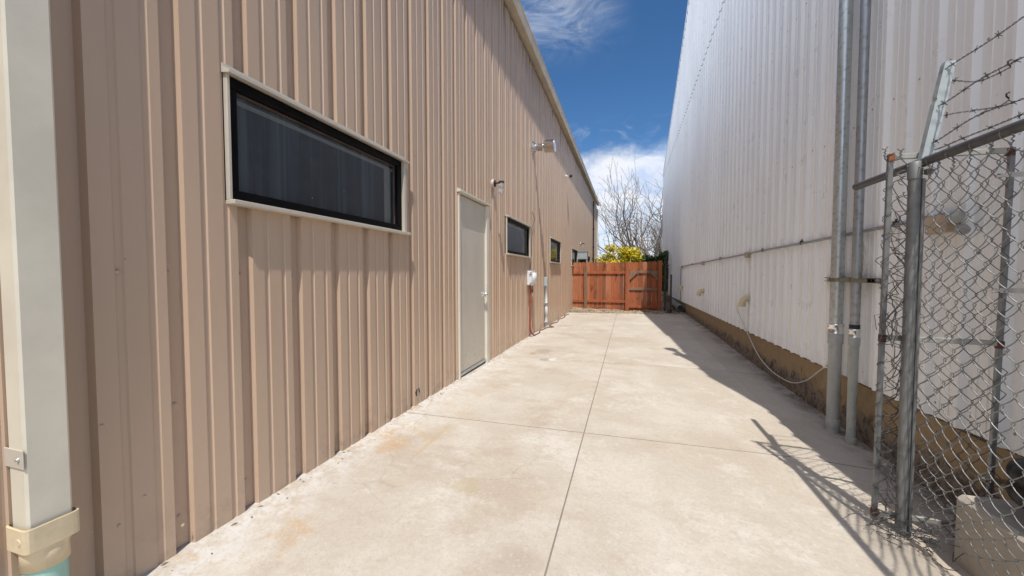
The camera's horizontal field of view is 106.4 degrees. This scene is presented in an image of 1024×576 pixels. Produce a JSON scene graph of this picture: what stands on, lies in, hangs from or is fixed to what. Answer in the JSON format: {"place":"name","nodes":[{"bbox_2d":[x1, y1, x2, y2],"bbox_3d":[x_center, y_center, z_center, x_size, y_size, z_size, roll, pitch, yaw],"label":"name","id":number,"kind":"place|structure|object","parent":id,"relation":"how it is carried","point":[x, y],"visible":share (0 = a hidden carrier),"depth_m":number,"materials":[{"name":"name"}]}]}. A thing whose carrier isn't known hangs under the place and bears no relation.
{"place":"outdoors","nodes":[
{"label":"outdoors","id":0,"kind":"place"},
{"bbox_2d":[143,313,969,575],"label":"driveway","id":1,"kind":"structure","parent":0,"point":[594,444],"depth_m":2.20,"materials":[{"name":"concrete"}]},
{"bbox_2d":[533,314,567,335],"bbox_3d":[1.133,0.867,9.709,0.190,0.086,4.787,1,2,16],"label":"cable","id":2,"kind":"object","parent":1,"relation":"on","point":[549,325],"visible":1,"depth_m":8.81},
{"bbox_2d":[161,316,953,570],"bbox_3d":[1.850,0.994,6.286,3.546,0.158,11.777,1,2,16],"label":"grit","id":3,"kind":"object","parent":1,"relation":"on","point":[164,563],"visible":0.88,"depth_m":2.94,"materials":[{"name":"stone"}]},
{"bbox_2d":[825,0,853,432],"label":"standpipe","id":4,"kind":"object","parent":1,"relation":"on","point":[835,334],"visible":0.9,"depth_m":3.07,"materials":[{"name":"grey metal"}]},
{"bbox_2d":[845,0,870,445],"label":"standpipe","id":5,"kind":"object","parent":1,"relation":"on","point":[854,334],"visible":0.88,"depth_m":2.85,"materials":[{"name":"grey metal"}]},
{"bbox_2d":[862,241,865,277],"bbox_3d":[2.661,-0.111,2.947,0.027,0.638,0.201,1,2,25],"label":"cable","id":6,"kind":"object","parent":5,"relation":"hanging from","point":[863,256],"visible":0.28,"depth_m":2.86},
{"bbox_2d":[843,509,963,570],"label":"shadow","id":7,"kind":"object","parent":1,"relation":"on","point":[899,529],"visible":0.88,"depth_m":1.75,"materials":[{"name":"concrete"}]},
{"bbox_2d":[852,60,1023,575],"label":"chain link fence","id":8,"kind":"object","parent":1,"relation":"on","point":[915,213],"visible":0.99,"depth_m":1.76,"materials":[{"name":"metal"}]},
{"bbox_2d":[933,98,1023,142],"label":"barbed wire","id":9,"kind":"object","parent":8,"relation":"attached to","point":[981,113],"visible":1,"depth_m":1.55,"materials":[{"name":"metal"}]},
{"bbox_2d":[935,112,1023,149],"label":"barbed wire","id":10,"kind":"object","parent":8,"relation":"attached to","point":[991,126],"visible":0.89,"depth_m":1.57,"materials":[{"name":"metal"}]},
{"bbox_2d":[938,57,1023,105],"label":"barbed wire","id":11,"kind":"object","parent":8,"relation":"attached to","point":[987,76],"visible":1,"depth_m":1.53,"materials":[{"name":"metal"}]},
{"bbox_2d":[940,16,1023,72],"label":"barbed wire","id":12,"kind":"object","parent":8,"relation":"attached to","point":[976,48],"visible":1,"depth_m":1.57,"materials":[{"name":"metal"}]},
{"bbox_2d":[870,142,1023,537],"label":"fence panel","id":13,"kind":"object","parent":1,"relation":"on","point":[1010,156],"visible":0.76,"depth_m":1.82,"materials":[{"name":"metal"}]},
{"bbox_2d":[954,494,1023,575],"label":"concrete block","id":14,"kind":"object","parent":1,"relation":"on","point":[970,565],"depth_m":1.57,"materials":[{"name":"grey concrete"}]},
{"bbox_2d":[1005,457,1023,508],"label":"corrugated hose","id":15,"kind":"object","parent":14,"relation":"on","point":[1013,469],"visible":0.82,"depth_m":1.49,"materials":[{"name":"black plastic"}]},
{"bbox_2d":[520,0,687,259],"label":"sky","id":16,"kind":"structure","parent":0,"point":[612,66],"materials":[{"name":"blue"}]},
{"bbox_2d":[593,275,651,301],"bbox_3d":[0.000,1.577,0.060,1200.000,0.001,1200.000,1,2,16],"label":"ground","id":17,"kind":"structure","parent":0,"point":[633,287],"depth_m":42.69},
{"bbox_2d":[0,0,599,575],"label":"metal building","id":18,"kind":"structure","parent":17,"relation":"on","point":[298,236],"depth_m":2.01,"materials":[{"name":"beige paint"}]},
{"bbox_2d":[0,0,79,575],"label":"downspout","id":19,"kind":"object","parent":18,"relation":"attached to","point":[46,524],"visible":1,"depth_m":1.14,"materials":[{"name":"beige paint"}]},
{"bbox_2d":[220,62,410,234],"bbox_3d":[-1.104,-0.733,2.480,0.091,0.638,1.519,1,2,16],"label":"window","id":20,"kind":"structure","parent":18,"relation":"in","point":[280,158],"depth_m":2.20,"materials":[{"name":"black glass"}]},
{"bbox_2d":[457,188,491,378],"bbox_3d":[-0.463,-0.009,4.697,0.128,2.215,1.000,1,2,16],"label":"door","id":21,"kind":"structure","parent":18,"relation":"in","point":[473,212],"depth_m":4.68,"materials":[{"name":"beige paint"}]},
{"bbox_2d":[491,178,503,193],"bbox_3d":[-0.190,-1.393,5.252,0.172,0.218,0.111,1,2,16],"label":"wall lamp","id":22,"kind":"object","parent":18,"relation":"attached to","point":[500,183],"visible":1,"depth_m":5.22,"materials":[{"name":"white metal"}]},
{"bbox_2d":[505,214,531,257],"bbox_3d":[0.122,-0.857,6.624,0.091,0.628,1.514,1,2,16],"label":"window","id":23,"kind":"structure","parent":18,"relation":"in","point":[517,235],"depth_m":6.59,"materials":[{"name":"clear glass"}]},
{"bbox_2d":[527,271,536,334],"bbox_3d":[0.391,0.302,7.306,0.155,1.267,0.294,1,2,16],"label":"electrical box","id":24,"kind":"object","parent":18,"relation":"attached to","point":[532,278],"visible":1,"depth_m":7.22,"materials":[{"name":"white plastic"}]},
{"bbox_2d":[532,139,555,153],"bbox_3d":[0.626,-2.761,7.494,0.441,0.250,0.250,1,2,16],"label":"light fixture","id":25,"kind":"object","parent":18,"relation":"attached to","point":[547,146],"visible":1,"depth_m":7.43,"materials":[{"name":"metal"}]},
{"bbox_2d":[544,277,547,327],"bbox_3d":[0.781,0.390,8.769,0.078,1.285,0.120,1,2,16],"label":"conduit","id":26,"kind":"object","parent":18,"relation":"attached to","point":[546,302],"visible":0.88,"depth_m":8.74,"materials":[{"name":"grey paint"}]},
{"bbox_2d":[550,236,561,263],"bbox_3d":[1.138,-0.969,10.055,0.091,0.638,1.554,1,2,16],"label":"window","id":27,"kind":"structure","parent":18,"relation":"in","point":[555,247],"depth_m":10.13,"materials":[{"name":"clear glass"}]},
{"bbox_2d":[571,247,577,265],"bbox_3d":[2.246,-1.092,13.797,0.091,0.638,1.504,1,2,16],"label":"window","id":28,"kind":"structure","parent":18,"relation":"in","point":[574,253],"depth_m":13.83,"materials":[{"name":"clear glass"}]},
{"bbox_2d":[578,251,588,263],"bbox_3d":[2.742,-0.366,14.854,0.390,2.110,0.490,1,2,16],"label":"meter box","id":29,"kind":"object","parent":18,"relation":"attached to","point":[582,256],"visible":0.45,"depth_m":14.62,"materials":[{"name":"grey paint"}]},
{"bbox_2d":[592,201,594,297],"bbox_3d":[4.487,-2.112,21.132,0.095,5.320,0.100,1,2,16],"label":"drainpipe","id":30,"kind":"object","parent":18,"relation":"attached to","point":[593,236],"visible":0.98,"depth_m":21.07,"materials":[{"name":"metal"}]},
{"bbox_2d":[596,209,597,261],"bbox_3d":[5.359,-2.270,24.198,0.090,5.400,0.100,1,2,16],"label":"drainpipe","id":31,"kind":"object","parent":18,"relation":"attached to","point":[597,235],"visible":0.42,"depth_m":24.10,"materials":[{"name":"white metal"}]},
{"bbox_2d":[595,244,644,274],"bbox_3d":[6.076,-0.977,22.201,2.950,3.182,2.900,-1,2,-17],"label":"golden tree","id":32,"kind":"object","parent":17,"relation":"on","point":[627,254],"visible":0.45,"depth_m":21.67,"materials":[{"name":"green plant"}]},
{"bbox_2d":[597,154,664,292],"bbox_3d":[8.084,-4.235,25.632,13.257,9.587,8.569,1,2,16],"label":"bare tree","id":33,"kind":"object","parent":17,"relation":"on","point":[627,234],"visible":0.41,"depth_m":25.91,"materials":[{"name":"brown plant"}]},
{"bbox_2d":[616,203,661,255],"bbox_3d":[11.565,-3.086,29.874,6.469,6.881,6.183,-1,2,-20],"label":"bare tree","id":34,"kind":"object","parent":17,"relation":"on","point":[654,232],"visible":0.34,"depth_m":29.38,"materials":[{"name":"brown plant"}]},
{"bbox_2d":[640,250,668,295],"bbox_3d":[6.340,-0.436,16.480,1.608,2.534,0.983,1,2,16],"label":"juniper shrub","id":35,"kind":"object","parent":17,"relation":"on","point":[661,256],"visible":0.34,"depth_m":16.35,"materials":[{"name":"green plant"}]},
{"bbox_2d":[662,0,1023,508],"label":"metal building","id":36,"kind":"structure","parent":17,"relation":"on","point":[749,162],"depth_m":3.47,"materials":[{"name":"white metal"}]},
{"bbox_2d":[697,289,703,295],"bbox_3d":[4.362,0.102,8.856,0.172,0.169,0.096,1,2,16],"label":"outlet elbow","id":37,"kind":"object","parent":36,"relation":"attached to","point":[700,291],"visible":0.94,"depth_m":8.82,"materials":[{"name":"beige plastic"}]},
{"bbox_2d":[738,295,749,306],"bbox_3d":[3.395,0.188,5.587,0.172,0.169,0.096,1,2,16],"label":"outlet elbow","id":38,"kind":"object","parent":36,"relation":"attached to","point":[742,301],"visible":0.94,"depth_m":5.56,"materials":[{"name":"beige plastic"}]},
{"bbox_2d":[736,305,827,383],"bbox_3d":[3.113,0.655,4.620,0.108,0.758,2.680,1,2,16],"label":"cable","id":39,"kind":"object","parent":38,"relation":"hanging from","point":[821,369],"visible":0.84,"depth_m":4.58,"materials":[{"name":"grey rubber"}]},
{"bbox_2d":[680,213,944,300],"bbox_3d":[3.953,-0.016,7.315,0.058,1.250,10.703,1,2,16],"label":"wall conduit","id":40,"kind":"object","parent":36,"relation":"attached to","point":[802,242],"depth_m":4.01,"materials":[{"name":"metal"}]},
{"bbox_2d":[824,277,880,282],"bbox_3d":[2.644,-0.064,3.045,0.136,0.034,0.780,1,2,16],"label":"pipe bracket","id":41,"kind":"object","parent":36,"relation":"attached to","point":[862,280],"visible":0.87,"depth_m":2.87,"materials":[{"name":"grey metal"}]},
{"bbox_2d":[924,210,970,234],"bbox_3d":[2.405,-0.352,2.116,0.091,0.140,0.283,1,2,27],"label":"flood light","id":42,"kind":"object","parent":36,"relation":"attached to","point":[958,217],"visible":0.68,"depth_m":2.10,"materials":[{"name":"grey paint"}]},
{"bbox_2d":[569,302,685,314],"bbox_3d":[4.285,0.719,13.995,4.100,0.173,4.800,1,2,16],"label":"gravel bed","id":43,"kind":"object","parent":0,"point":[590,310],"visible":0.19,"depth_m":12.67,"materials":[{"name":"beige gravel"}]},
{"bbox_2d":[573,261,661,310],"bbox_3d":[3.523,0.023,13.005,2.915,1.875,0.121,1,2,16],"label":"wooden fence","id":44,"kind":"object","parent":43,"relation":"on","point":[597,284],"visible":0.89,"depth_m":13.15,"materials":[{"name":"red wood"}]},
{"bbox_2d":[629,261,657,310],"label":"wooden gate","id":45,"kind":"structure","parent":44,"relation":"attached to","point":[644,275],"depth_m":12.78,"materials":[{"name":"red wood"}]},
{"bbox_2d":[662,252,671,309],"bbox_3d":[5.002,-0.141,12.374,0.304,2.050,0.238,1,2,16],"label":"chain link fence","id":46,"kind":"object","parent":43,"relation":"on","point":[665,286],"visible":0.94,"depth_m":12.38,"materials":[{"name":"black metal"}]},
{"bbox_2d":[670,275,671,312],"bbox_3d":[4.939,0.268,11.922,0.050,1.368,0.050,1,2,16],"label":"steel post","id":47,"kind":"object","parent":43,"relation":"on","point":[670,293],"visible":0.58,"depth_m":11.89,"materials":[{"name":"black metal"}]},
{"bbox_2d":[669,299,683,310],"bbox_3d":[5.562,0.563,13.005,0.208,0.213,2.602,1,2,17],"label":"drain pipe","id":48,"kind":"object","parent":43,"relation":"on","point":[677,306],"visible":0.94,"depth_m":11.92,"materials":[{"name":"black plastic"}]},
{"bbox_3d":[2.352,-1.057,1.807,0.038,0.038,0.022,1,2,16],"label":"eye hook","id":49,"kind":"object","parent":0,"visible":0},
{"bbox_2d":[952,67,1009,83],"bbox_3d":[2.188,-1.000,1.781,0.350,0.099,0.044,0,2,-2],"label":"barbed wire","id":50,"kind":"object","parent":49,"relation":"hanging from","point":[982,80],"visible":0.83,"depth_m":1.78,"materials":[{"name":"metal"}]},
{"bbox_3d":[2.352,-0.907,1.813,0.038,0.038,0.022,1,2,16],"label":"eye hook","id":51,"kind":"object","parent":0,"visible":0},
{"bbox_2d":[944,95,1009,117],"bbox_3d":[2.181,-0.853,1.788,0.383,0.116,0.049,0,2,-3],"label":"barbed wire","id":52,"kind":"object","parent":51,"relation":"hanging from","point":[947,114],"visible":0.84,"depth_m":1.78,"materials":[{"name":"metal"}]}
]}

